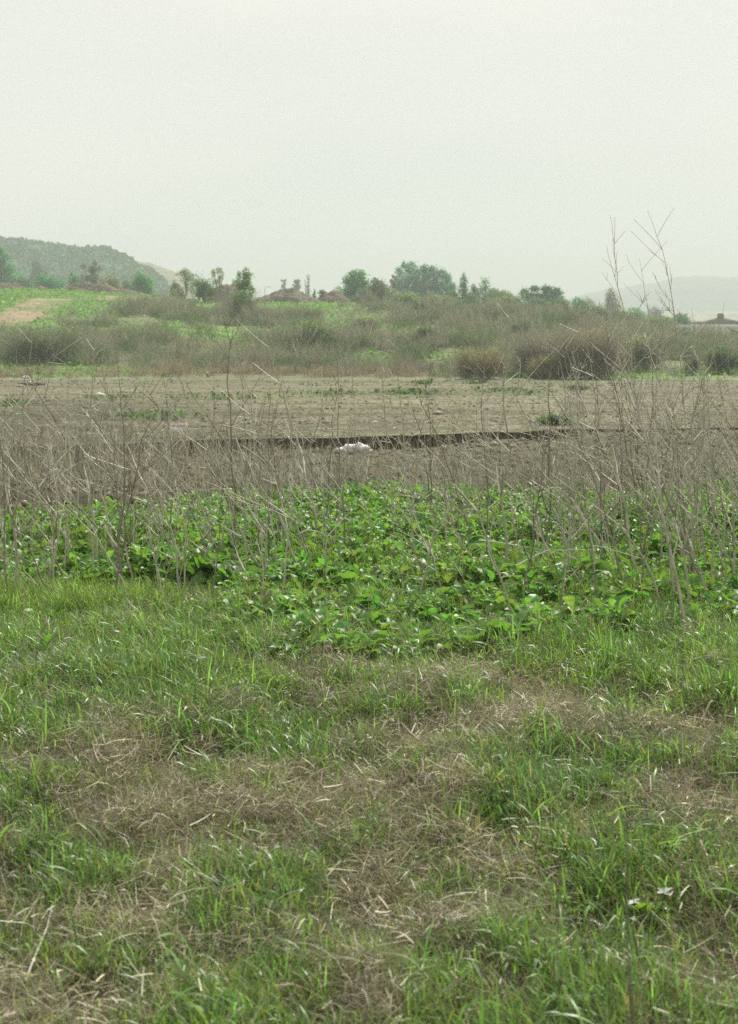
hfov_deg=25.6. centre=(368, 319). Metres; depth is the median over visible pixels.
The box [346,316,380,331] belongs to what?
bush
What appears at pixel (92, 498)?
dry stalk
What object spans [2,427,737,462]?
ditch bank
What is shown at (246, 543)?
dry stalk
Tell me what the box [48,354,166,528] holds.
dry stalk
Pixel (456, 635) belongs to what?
leafy weed
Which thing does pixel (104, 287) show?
dirt heap
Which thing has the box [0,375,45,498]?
dry stalk
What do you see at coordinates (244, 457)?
dry stalk
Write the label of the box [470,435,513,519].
dry stalk
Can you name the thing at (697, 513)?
dry stalk
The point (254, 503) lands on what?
dry stalk
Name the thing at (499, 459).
dry stalk
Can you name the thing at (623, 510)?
dry stalk
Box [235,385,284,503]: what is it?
dry stalk
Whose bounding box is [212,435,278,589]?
dry stalk
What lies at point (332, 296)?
dirt heap
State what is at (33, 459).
dry weed thicket
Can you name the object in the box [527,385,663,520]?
dry stalk
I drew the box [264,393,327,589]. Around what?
dry stalk
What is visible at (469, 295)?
shrub
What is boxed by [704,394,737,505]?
dry stalk
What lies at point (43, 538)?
dry stalk
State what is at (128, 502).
dry stalk
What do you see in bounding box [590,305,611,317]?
shrub
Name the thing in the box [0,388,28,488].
dry stalk
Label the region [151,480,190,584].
dry stalk
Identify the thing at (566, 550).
dry stalk
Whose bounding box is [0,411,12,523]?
dry stalk
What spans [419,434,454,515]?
dry stalk
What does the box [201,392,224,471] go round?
dry stalk
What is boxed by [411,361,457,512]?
dry stalk
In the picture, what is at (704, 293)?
hill
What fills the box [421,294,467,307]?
bush
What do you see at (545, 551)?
fallen branch
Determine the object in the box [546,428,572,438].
broken stick
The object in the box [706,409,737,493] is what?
dry stalk
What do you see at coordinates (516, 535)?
dry stalk
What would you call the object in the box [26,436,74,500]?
dry stalk
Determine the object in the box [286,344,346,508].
dry stalk
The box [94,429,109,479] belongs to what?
dry stalk
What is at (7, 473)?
dry stalk
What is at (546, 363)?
bush
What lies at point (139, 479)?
dry stalk
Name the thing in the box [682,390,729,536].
dry stalk
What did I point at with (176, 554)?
dry stalk
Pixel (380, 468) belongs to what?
dry stalk
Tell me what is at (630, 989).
dry stalk
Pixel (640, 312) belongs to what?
broadleaf tree
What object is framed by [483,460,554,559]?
dry stalk
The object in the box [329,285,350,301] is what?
shrub tree
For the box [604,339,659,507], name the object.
dry stalk
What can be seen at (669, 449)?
dry stalk
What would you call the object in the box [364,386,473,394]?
weed tuft
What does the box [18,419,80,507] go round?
dry stalk
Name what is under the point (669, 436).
dry stalk
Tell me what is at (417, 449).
dry stalk
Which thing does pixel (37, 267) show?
tree
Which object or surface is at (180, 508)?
dry stalk
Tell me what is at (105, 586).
grass
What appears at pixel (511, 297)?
bush
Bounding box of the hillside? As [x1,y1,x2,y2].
[0,289,737,379]
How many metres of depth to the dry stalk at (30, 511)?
10.73 m
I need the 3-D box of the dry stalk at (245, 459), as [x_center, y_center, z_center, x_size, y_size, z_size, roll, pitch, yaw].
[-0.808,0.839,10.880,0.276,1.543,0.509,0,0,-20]
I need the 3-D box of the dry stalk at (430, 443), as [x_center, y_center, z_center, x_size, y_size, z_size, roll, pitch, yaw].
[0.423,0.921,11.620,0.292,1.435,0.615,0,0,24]
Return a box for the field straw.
[0,380,737,441]
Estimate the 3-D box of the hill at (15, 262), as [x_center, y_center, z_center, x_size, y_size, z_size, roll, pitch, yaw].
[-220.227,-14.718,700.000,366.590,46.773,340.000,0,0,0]
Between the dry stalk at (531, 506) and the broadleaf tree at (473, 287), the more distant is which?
the broadleaf tree at (473, 287)
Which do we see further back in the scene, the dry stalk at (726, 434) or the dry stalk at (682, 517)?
the dry stalk at (726, 434)
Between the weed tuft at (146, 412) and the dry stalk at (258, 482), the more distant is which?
the weed tuft at (146, 412)
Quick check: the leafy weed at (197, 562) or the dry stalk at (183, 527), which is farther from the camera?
the leafy weed at (197, 562)
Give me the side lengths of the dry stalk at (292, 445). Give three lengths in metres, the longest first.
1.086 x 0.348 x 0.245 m
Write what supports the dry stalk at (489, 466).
on the ground at (82, 500)
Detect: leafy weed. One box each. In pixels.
[0,538,32,552]
[23,598,67,618]
[29,633,53,650]
[165,548,230,576]
[188,559,261,586]
[302,570,357,591]
[345,581,383,609]
[404,582,437,594]
[436,626,497,658]
[479,609,540,649]
[551,555,612,575]
[589,584,639,601]
[628,899,686,920]
[714,588,737,598]
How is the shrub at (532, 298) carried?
on the hillside
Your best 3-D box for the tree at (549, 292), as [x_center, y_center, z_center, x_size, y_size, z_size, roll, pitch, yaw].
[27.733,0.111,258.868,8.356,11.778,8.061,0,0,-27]
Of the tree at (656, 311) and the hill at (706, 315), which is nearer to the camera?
the tree at (656, 311)
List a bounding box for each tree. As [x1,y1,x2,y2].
[0,246,34,282]
[26,258,48,284]
[29,273,65,289]
[65,272,80,285]
[78,261,103,283]
[101,274,121,288]
[128,270,158,294]
[279,279,287,288]
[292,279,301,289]
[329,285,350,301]
[340,268,371,302]
[363,276,394,301]
[389,274,397,291]
[390,260,457,300]
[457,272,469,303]
[469,284,482,301]
[473,276,490,304]
[483,287,515,300]
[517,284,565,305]
[571,296,589,310]
[584,296,598,308]
[600,286,624,317]
[623,307,651,321]
[647,305,664,319]
[671,311,694,331]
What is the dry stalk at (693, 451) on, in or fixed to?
on the ground at (82, 500)
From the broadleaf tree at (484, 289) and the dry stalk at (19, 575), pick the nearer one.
the dry stalk at (19, 575)
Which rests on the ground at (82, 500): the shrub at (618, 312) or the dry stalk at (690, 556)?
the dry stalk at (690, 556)
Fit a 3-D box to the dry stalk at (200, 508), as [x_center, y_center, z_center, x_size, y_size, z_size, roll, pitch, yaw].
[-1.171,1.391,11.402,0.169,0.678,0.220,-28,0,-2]
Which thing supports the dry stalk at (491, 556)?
on the ground at (82, 500)
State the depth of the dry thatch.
5.08 m
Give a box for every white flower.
[628,898,638,909]
[658,887,671,894]
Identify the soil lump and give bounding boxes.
[19,382,36,385]
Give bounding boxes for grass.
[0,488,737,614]
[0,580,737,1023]
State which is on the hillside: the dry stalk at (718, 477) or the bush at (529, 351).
the bush at (529, 351)
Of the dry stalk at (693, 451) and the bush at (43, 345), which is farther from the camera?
the bush at (43, 345)
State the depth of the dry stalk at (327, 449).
13.59 m
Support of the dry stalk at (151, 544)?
on the ground at (82, 500)
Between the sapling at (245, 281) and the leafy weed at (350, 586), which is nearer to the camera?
the leafy weed at (350, 586)
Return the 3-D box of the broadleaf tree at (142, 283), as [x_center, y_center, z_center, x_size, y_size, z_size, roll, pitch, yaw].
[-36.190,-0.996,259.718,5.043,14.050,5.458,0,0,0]
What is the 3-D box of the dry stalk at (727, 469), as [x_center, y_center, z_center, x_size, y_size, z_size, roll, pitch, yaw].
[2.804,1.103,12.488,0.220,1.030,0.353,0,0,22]
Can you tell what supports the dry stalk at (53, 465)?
on the ground at (82, 500)
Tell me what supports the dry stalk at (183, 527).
on the ground at (82, 500)
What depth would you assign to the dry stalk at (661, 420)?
16.21 m
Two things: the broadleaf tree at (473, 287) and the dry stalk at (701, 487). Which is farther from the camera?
the broadleaf tree at (473, 287)
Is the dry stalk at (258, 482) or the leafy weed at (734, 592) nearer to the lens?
the leafy weed at (734, 592)
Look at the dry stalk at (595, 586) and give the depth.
8.66 m
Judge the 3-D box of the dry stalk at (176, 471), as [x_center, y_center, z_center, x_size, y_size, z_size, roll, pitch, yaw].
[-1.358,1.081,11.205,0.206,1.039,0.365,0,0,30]
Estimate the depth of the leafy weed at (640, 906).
4.44 m
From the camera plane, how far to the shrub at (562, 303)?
239.52 m
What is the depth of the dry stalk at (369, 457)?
16.31 m
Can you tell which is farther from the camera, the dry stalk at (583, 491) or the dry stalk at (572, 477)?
the dry stalk at (583, 491)
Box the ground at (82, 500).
[0,430,737,1023]
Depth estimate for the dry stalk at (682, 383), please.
9.46 m
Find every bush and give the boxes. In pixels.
[0,318,95,361]
[189,271,220,302]
[214,285,266,316]
[289,312,344,346]
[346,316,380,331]
[389,289,423,303]
[409,323,443,340]
[411,301,430,310]
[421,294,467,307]
[442,342,515,378]
[492,295,513,302]
[503,320,532,333]
[503,325,566,372]
[526,354,570,378]
[535,315,645,379]
[615,331,672,368]
[633,316,680,329]
[681,357,701,371]
[694,342,737,373]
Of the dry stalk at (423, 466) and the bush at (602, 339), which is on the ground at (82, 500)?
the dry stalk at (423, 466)
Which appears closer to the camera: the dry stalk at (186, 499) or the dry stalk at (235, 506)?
the dry stalk at (186, 499)
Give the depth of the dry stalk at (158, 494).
10.63 m
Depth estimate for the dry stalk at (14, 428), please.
14.57 m
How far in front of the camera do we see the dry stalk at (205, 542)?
9.56 m
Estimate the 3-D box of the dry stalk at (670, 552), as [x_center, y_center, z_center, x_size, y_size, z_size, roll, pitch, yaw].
[1.406,0.777,8.088,0.471,1.672,0.203,0,0,-24]
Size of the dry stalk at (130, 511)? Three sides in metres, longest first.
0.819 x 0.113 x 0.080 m
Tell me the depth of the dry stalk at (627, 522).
9.55 m
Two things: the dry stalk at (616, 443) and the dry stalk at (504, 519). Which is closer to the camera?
the dry stalk at (504, 519)
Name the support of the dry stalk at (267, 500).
on the ground at (82, 500)
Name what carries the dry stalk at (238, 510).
on the ground at (82, 500)
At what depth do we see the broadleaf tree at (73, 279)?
309.58 m
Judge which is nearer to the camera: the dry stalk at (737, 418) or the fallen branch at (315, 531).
the fallen branch at (315, 531)
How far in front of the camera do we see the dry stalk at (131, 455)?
9.86 m
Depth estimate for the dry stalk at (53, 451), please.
13.80 m
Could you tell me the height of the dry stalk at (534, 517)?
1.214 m
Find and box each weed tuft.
[1,397,39,405]
[78,392,153,399]
[93,407,204,419]
[167,391,307,400]
[286,387,371,395]
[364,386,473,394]
[411,378,434,383]
[464,379,490,383]
[471,386,545,391]
[505,388,556,394]
[525,412,575,425]
[560,384,590,389]
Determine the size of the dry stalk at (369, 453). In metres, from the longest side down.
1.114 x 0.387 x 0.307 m
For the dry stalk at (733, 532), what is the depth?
9.21 m
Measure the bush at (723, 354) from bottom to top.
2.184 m
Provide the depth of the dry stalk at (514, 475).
11.72 m
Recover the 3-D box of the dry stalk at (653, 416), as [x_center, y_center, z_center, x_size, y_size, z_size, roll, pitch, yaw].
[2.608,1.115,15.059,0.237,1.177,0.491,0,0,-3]
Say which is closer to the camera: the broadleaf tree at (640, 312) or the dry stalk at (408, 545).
the dry stalk at (408, 545)
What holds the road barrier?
on the hillside
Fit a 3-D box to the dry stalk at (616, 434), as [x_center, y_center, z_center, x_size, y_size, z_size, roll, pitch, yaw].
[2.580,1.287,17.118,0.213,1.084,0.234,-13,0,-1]
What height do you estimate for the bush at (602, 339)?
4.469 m
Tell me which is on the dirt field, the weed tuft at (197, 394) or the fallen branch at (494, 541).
the weed tuft at (197, 394)
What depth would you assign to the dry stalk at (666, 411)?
11.86 m
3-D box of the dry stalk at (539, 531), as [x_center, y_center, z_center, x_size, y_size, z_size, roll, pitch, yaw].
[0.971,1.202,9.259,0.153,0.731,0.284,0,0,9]
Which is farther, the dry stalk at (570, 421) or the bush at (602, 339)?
the bush at (602, 339)
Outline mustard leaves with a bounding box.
[0,474,737,663]
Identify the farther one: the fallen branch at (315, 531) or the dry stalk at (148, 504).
the fallen branch at (315, 531)
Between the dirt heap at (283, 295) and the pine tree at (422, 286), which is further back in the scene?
the pine tree at (422, 286)
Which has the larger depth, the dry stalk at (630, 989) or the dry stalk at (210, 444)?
the dry stalk at (210, 444)
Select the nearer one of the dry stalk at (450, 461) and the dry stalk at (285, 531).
the dry stalk at (285, 531)
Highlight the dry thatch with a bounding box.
[0,568,737,1023]
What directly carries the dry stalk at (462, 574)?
on the ground at (82, 500)
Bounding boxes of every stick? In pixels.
[24,882,72,980]
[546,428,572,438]
[638,900,682,946]
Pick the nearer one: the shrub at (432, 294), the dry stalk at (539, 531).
the dry stalk at (539, 531)
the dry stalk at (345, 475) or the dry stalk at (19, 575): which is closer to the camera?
the dry stalk at (19, 575)
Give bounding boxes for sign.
[171,424,186,457]
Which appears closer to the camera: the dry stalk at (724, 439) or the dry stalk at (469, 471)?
the dry stalk at (724, 439)
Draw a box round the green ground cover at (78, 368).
[0,287,736,379]
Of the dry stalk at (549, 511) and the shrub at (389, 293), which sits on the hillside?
the shrub at (389, 293)
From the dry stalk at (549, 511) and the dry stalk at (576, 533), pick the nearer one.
the dry stalk at (576, 533)
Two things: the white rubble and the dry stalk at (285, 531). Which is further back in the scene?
the white rubble
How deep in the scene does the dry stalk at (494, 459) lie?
12.47 m
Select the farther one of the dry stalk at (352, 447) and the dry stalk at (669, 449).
the dry stalk at (352, 447)
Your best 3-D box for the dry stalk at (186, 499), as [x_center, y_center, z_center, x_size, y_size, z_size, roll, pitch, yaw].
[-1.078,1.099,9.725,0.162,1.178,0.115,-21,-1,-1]
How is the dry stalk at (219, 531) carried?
on the ground at (82, 500)
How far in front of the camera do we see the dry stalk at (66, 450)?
16.30 m
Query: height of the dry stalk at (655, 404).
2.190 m
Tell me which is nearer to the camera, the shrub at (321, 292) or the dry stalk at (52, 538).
the dry stalk at (52, 538)
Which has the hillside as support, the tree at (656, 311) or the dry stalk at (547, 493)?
the tree at (656, 311)
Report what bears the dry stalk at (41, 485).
on the ground at (82, 500)
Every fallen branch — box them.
[300,529,332,543]
[478,539,569,553]
[517,549,585,566]
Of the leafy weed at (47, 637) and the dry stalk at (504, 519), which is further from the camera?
the dry stalk at (504, 519)
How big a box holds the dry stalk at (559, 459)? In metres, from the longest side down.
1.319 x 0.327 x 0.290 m
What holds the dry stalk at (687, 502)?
on the ground at (82, 500)
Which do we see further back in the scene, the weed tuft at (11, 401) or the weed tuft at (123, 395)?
the weed tuft at (123, 395)
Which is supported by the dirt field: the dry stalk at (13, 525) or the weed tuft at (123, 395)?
the weed tuft at (123, 395)
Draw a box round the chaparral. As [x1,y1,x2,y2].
[0,235,184,296]
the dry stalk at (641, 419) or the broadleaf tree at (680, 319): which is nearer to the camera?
the dry stalk at (641, 419)
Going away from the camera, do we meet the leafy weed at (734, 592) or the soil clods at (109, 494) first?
the leafy weed at (734, 592)
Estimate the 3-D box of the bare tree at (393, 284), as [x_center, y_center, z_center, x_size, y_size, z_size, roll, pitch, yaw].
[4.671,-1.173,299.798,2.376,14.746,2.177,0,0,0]
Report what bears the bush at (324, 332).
on the hillside
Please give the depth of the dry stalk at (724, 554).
9.27 m
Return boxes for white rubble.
[333,442,371,452]
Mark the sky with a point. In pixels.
(501, 141)
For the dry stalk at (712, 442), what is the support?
on the ground at (82, 500)
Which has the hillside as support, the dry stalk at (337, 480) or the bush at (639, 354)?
the bush at (639, 354)
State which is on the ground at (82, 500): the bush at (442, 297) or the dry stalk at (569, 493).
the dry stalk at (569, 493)
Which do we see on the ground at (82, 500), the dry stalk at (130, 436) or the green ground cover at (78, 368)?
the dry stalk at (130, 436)
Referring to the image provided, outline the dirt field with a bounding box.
[0,379,737,446]
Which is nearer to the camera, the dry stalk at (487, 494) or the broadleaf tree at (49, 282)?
the dry stalk at (487, 494)
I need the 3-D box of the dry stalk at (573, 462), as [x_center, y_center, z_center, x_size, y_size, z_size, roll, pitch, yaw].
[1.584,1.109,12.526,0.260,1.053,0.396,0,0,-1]
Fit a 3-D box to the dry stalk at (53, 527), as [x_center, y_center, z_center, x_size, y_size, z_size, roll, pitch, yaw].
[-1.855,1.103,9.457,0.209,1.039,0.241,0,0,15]
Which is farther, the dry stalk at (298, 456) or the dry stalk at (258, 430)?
the dry stalk at (258, 430)
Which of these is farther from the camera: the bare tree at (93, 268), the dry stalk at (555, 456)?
the bare tree at (93, 268)
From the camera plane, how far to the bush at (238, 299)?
145.34 m
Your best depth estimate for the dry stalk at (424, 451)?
11.85 m
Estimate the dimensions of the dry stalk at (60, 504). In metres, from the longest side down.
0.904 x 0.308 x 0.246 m
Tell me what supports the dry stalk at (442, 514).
on the ground at (82, 500)
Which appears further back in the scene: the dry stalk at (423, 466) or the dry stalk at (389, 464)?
the dry stalk at (423, 466)
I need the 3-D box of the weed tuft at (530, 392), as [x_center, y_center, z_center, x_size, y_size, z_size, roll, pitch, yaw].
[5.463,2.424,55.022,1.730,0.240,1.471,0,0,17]
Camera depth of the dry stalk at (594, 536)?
9.09 m
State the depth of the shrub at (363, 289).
234.49 m
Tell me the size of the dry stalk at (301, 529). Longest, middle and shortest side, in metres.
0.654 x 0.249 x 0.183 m
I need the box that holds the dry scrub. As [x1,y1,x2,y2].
[0,285,737,379]
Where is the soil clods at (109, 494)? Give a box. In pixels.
[0,426,737,512]
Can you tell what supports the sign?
on the ground at (82, 500)
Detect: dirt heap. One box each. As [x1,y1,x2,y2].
[0,282,26,289]
[62,282,151,295]
[207,284,240,303]
[253,287,317,303]
[318,291,351,303]
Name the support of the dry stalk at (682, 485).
on the ground at (82, 500)
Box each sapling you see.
[170,267,199,298]
[211,267,224,286]
[228,266,256,300]
[305,275,312,295]
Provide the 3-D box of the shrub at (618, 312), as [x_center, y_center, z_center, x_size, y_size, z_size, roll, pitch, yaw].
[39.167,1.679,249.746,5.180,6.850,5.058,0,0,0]
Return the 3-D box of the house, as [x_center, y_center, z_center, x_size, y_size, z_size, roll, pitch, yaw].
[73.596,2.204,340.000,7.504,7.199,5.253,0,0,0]
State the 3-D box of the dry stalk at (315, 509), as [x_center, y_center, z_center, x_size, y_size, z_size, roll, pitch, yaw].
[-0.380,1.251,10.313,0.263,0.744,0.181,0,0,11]
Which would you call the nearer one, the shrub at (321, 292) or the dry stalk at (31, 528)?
the dry stalk at (31, 528)
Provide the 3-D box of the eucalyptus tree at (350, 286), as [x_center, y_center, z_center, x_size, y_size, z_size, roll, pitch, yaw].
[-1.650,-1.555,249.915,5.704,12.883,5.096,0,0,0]
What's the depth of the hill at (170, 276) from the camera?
937.57 m
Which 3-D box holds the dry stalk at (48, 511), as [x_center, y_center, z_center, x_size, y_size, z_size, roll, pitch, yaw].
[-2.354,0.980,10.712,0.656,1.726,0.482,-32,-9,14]
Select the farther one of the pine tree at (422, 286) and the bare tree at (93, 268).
the pine tree at (422, 286)
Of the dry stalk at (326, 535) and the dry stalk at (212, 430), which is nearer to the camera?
the dry stalk at (326, 535)
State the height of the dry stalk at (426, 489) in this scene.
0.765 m
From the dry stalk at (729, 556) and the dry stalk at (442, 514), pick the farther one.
the dry stalk at (442, 514)
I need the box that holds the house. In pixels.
[700,313,737,333]
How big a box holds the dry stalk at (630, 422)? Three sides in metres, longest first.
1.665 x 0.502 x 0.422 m
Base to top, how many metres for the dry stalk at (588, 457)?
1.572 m
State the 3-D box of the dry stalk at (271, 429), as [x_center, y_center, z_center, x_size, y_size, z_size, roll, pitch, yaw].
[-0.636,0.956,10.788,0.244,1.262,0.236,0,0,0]
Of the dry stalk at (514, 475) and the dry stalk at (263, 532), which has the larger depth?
the dry stalk at (514, 475)
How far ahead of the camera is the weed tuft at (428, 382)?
75.86 m
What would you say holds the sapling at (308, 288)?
on the hillside
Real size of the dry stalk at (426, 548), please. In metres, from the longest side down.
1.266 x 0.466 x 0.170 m
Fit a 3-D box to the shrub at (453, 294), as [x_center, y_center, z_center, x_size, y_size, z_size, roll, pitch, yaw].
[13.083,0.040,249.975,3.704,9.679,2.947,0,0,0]
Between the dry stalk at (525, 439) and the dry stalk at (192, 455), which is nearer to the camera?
the dry stalk at (192, 455)
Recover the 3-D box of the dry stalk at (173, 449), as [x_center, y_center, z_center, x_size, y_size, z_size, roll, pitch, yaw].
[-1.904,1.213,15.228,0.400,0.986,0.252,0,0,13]
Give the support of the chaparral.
on the hill at (15, 262)
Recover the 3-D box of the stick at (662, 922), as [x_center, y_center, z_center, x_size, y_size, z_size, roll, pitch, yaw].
[0.780,1.622,4.382,0.005,0.034,0.292,0,0,-16]
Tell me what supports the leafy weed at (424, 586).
on the ground at (82, 500)
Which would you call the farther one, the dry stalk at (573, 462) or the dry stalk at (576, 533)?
the dry stalk at (573, 462)
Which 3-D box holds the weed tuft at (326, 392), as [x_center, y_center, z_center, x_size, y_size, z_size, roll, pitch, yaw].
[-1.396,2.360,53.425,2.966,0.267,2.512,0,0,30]
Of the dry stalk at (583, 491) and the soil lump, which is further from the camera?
the soil lump
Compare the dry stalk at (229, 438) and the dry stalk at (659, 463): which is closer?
the dry stalk at (659, 463)
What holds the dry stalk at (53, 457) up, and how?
on the ground at (82, 500)
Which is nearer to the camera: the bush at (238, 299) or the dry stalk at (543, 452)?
the dry stalk at (543, 452)
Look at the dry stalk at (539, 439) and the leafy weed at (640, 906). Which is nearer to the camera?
the leafy weed at (640, 906)
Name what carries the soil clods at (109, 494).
on the ground at (82, 500)
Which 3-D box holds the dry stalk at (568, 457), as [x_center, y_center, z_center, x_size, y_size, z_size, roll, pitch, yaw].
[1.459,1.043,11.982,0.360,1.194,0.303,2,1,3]
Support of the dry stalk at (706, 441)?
on the ground at (82, 500)
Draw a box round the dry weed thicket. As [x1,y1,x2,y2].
[0,402,737,512]
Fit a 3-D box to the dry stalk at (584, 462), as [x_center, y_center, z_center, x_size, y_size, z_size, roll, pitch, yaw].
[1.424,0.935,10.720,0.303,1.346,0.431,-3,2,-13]
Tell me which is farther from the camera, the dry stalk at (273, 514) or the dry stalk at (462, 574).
the dry stalk at (273, 514)
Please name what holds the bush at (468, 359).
on the hillside
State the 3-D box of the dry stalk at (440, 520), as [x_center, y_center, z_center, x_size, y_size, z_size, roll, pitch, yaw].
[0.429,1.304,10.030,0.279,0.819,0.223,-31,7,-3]
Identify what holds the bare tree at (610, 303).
on the hillside
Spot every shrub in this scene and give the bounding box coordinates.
[15,276,34,287]
[119,278,131,289]
[167,279,187,298]
[315,289,327,298]
[352,285,376,303]
[382,288,399,301]
[425,291,443,297]
[448,289,460,302]
[462,293,480,303]
[483,285,496,303]
[507,293,522,304]
[523,296,558,308]
[554,295,573,309]
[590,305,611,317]
[610,309,632,320]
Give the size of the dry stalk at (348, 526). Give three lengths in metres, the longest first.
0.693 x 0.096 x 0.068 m
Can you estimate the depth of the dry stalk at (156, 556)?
8.89 m
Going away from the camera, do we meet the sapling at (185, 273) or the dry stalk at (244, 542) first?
the dry stalk at (244, 542)
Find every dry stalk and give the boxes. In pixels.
[0,324,86,548]
[0,354,30,507]
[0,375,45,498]
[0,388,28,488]
[0,394,22,591]
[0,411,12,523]
[0,423,81,578]
[0,424,74,553]
[0,435,28,554]
[0,437,27,544]
[0,458,50,595]
[0,478,30,604]
[1,510,41,608]
[2,384,26,483]
[4,324,64,592]
[7,391,90,583]
[11,401,81,549]
[14,452,40,548]
[16,351,95,503]
[17,439,127,593]
[18,408,59,543]
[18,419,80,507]
[24,483,59,591]
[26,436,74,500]
[28,366,89,559]
[30,435,75,568]
[32,421,65,578]
[34,484,60,584]
[45,477,79,580]
[46,373,91,509]
[46,379,84,509]
[46,393,64,506]
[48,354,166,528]
[51,413,79,485]
[60,321,167,549]
[60,419,116,569]
[61,354,108,553]
[66,378,166,583]
[77,375,189,596]
[82,338,140,561]
[88,412,106,483]
[92,371,141,577]
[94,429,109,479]
[95,442,136,553]
[103,356,138,585]
[105,447,129,536]
[107,368,178,546]
[109,407,144,527]
[111,447,179,571]
[123,454,137,552]
[125,385,147,483]
[129,374,197,591]
[131,422,179,541]
[134,420,159,489]
[134,442,152,510]
[134,457,162,552]
[134,489,163,591]
[137,441,186,543]
[141,416,210,559]
[143,402,175,520]
[143,428,189,596]
[143,449,183,606]
[148,397,188,492]
[149,404,194,530]
[151,467,206,579]
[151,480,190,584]
[157,379,182,544]
[159,368,260,568]
[165,432,188,499]
[169,443,191,498]
[173,366,233,549]
[175,388,200,492]
[177,415,205,485]
[180,483,216,530]
[182,422,202,488]
[184,299,280,553]
[188,498,223,586]
[191,475,214,571]
[194,414,219,472]
[197,397,241,553]
[198,439,242,545]
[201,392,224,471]
[202,444,222,596]
[204,433,224,493]
[207,363,308,559]
[211,413,232,483]
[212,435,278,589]
[212,452,249,527]
[213,413,285,578]
[214,382,271,530]
[219,332,264,538]
[219,403,244,480]
[220,324,296,561]
[220,377,284,545]
[220,452,262,554]
[224,401,287,530]
[226,442,268,560]
[230,486,252,580]
[232,387,286,523]
[233,425,258,489]
[234,478,260,551]
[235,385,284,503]
[237,311,327,530]
[241,385,272,481]
[241,402,263,557]
[242,437,265,502]
[243,451,279,506]
[246,418,277,566]
[246,463,285,550]
[256,372,290,542]
[258,392,291,556]
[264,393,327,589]
[269,364,311,521]
[281,401,309,498]
[283,394,302,487]
[285,404,307,484]
[285,488,319,560]
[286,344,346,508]
[290,435,318,525]
[291,459,325,554]
[298,412,321,518]
[302,389,339,482]
[303,353,344,538]
[303,367,368,526]
[305,419,348,575]
[312,344,358,543]
[316,478,330,516]
[328,410,364,473]
[330,434,343,519]
[334,410,371,482]
[334,472,353,563]
[338,307,379,536]
[342,428,366,519]
[343,394,400,495]
[352,338,419,553]
[358,392,391,481]
[362,432,373,476]
[363,415,390,497]
[375,480,436,588]
[376,297,460,547]
[376,370,422,522]
[376,400,471,592]
[378,425,466,517]
[388,466,440,586]
[394,402,425,481]
[395,479,471,556]
[396,379,457,513]
[399,402,449,511]
[400,333,552,575]
[404,359,475,540]
[406,348,458,522]
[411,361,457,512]
[418,446,442,516]
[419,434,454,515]
[423,386,492,516]
[423,463,452,553]
[425,352,511,613]
[433,402,464,500]
[434,407,470,537]
[434,437,458,526]
[436,409,472,517]
[446,492,468,583]
[451,423,508,541]
[452,467,476,579]
[458,410,519,558]
[459,330,514,557]
[461,365,504,514]
[466,389,530,516]
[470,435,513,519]
[473,416,504,514]
[481,415,509,488]
[483,395,519,509]
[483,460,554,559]
[487,296,556,562]
[487,353,579,553]
[487,424,523,524]
[488,419,616,565]
[507,394,581,589]
[509,353,624,580]
[509,392,547,489]
[509,396,562,511]
[512,325,592,541]
[513,411,529,462]
[513,428,571,550]
[516,440,543,537]
[519,372,591,539]
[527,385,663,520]
[528,470,552,574]
[529,335,608,522]
[532,323,612,564]
[532,358,576,542]
[532,390,594,547]
[538,422,578,572]
[540,375,594,540]
[541,334,609,552]
[542,329,621,534]
[542,393,612,561]
[547,382,595,515]
[550,318,636,572]
[552,380,585,518]
[553,360,610,545]
[553,409,579,503]
[557,400,589,513]
[557,498,586,595]
[559,476,581,602]
[561,426,616,542]
[563,356,628,513]
[563,470,597,597]
[564,426,618,573]
[565,339,618,553]
[567,383,661,604]
[568,317,630,559]
[579,394,635,541]
[581,332,675,516]
[581,469,606,583]
[583,292,683,576]
[586,366,625,535]
[587,313,663,514]
[589,344,662,508]
[590,331,652,511]
[594,397,629,480]
[601,309,686,623]
[602,217,677,598]
[602,393,627,464]
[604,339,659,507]
[604,344,662,479]
[607,379,700,575]
[607,404,657,521]
[608,411,683,573]
[612,404,664,532]
[618,241,688,558]
[622,208,734,573]
[622,385,676,517]
[623,326,710,523]
[624,342,664,504]
[625,799,635,1023]
[629,325,719,546]
[632,353,689,518]
[638,398,683,528]
[639,383,683,519]
[642,377,661,473]
[642,388,690,553]
[643,365,695,555]
[644,308,721,568]
[644,317,675,528]
[644,372,719,533]
[646,408,689,572]
[651,369,668,464]
[653,449,700,555]
[654,342,703,567]
[662,391,737,479]
[669,403,717,591]
[670,302,729,573]
[670,396,696,555]
[671,356,736,605]
[673,359,712,510]
[674,430,737,543]
[675,436,708,560]
[681,403,699,483]
[681,424,737,545]
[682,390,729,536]
[683,365,724,531]
[686,360,735,527]
[687,345,725,576]
[692,388,734,570]
[692,412,718,512]
[692,440,721,572]
[693,327,737,497]
[695,389,737,581]
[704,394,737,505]
[706,335,737,586]
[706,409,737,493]
[707,423,737,573]
[710,389,737,478]
[711,379,737,487]
[711,389,737,513]
[713,402,735,471]
[717,423,737,502]
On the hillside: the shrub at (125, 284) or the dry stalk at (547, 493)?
the shrub at (125, 284)
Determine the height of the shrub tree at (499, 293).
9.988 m
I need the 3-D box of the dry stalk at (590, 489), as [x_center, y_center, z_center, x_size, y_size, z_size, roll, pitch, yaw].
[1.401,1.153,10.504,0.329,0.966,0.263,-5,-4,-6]
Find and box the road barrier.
[678,325,737,331]
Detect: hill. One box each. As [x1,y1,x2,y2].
[0,238,167,289]
[138,262,208,300]
[560,275,737,313]
[645,310,737,328]

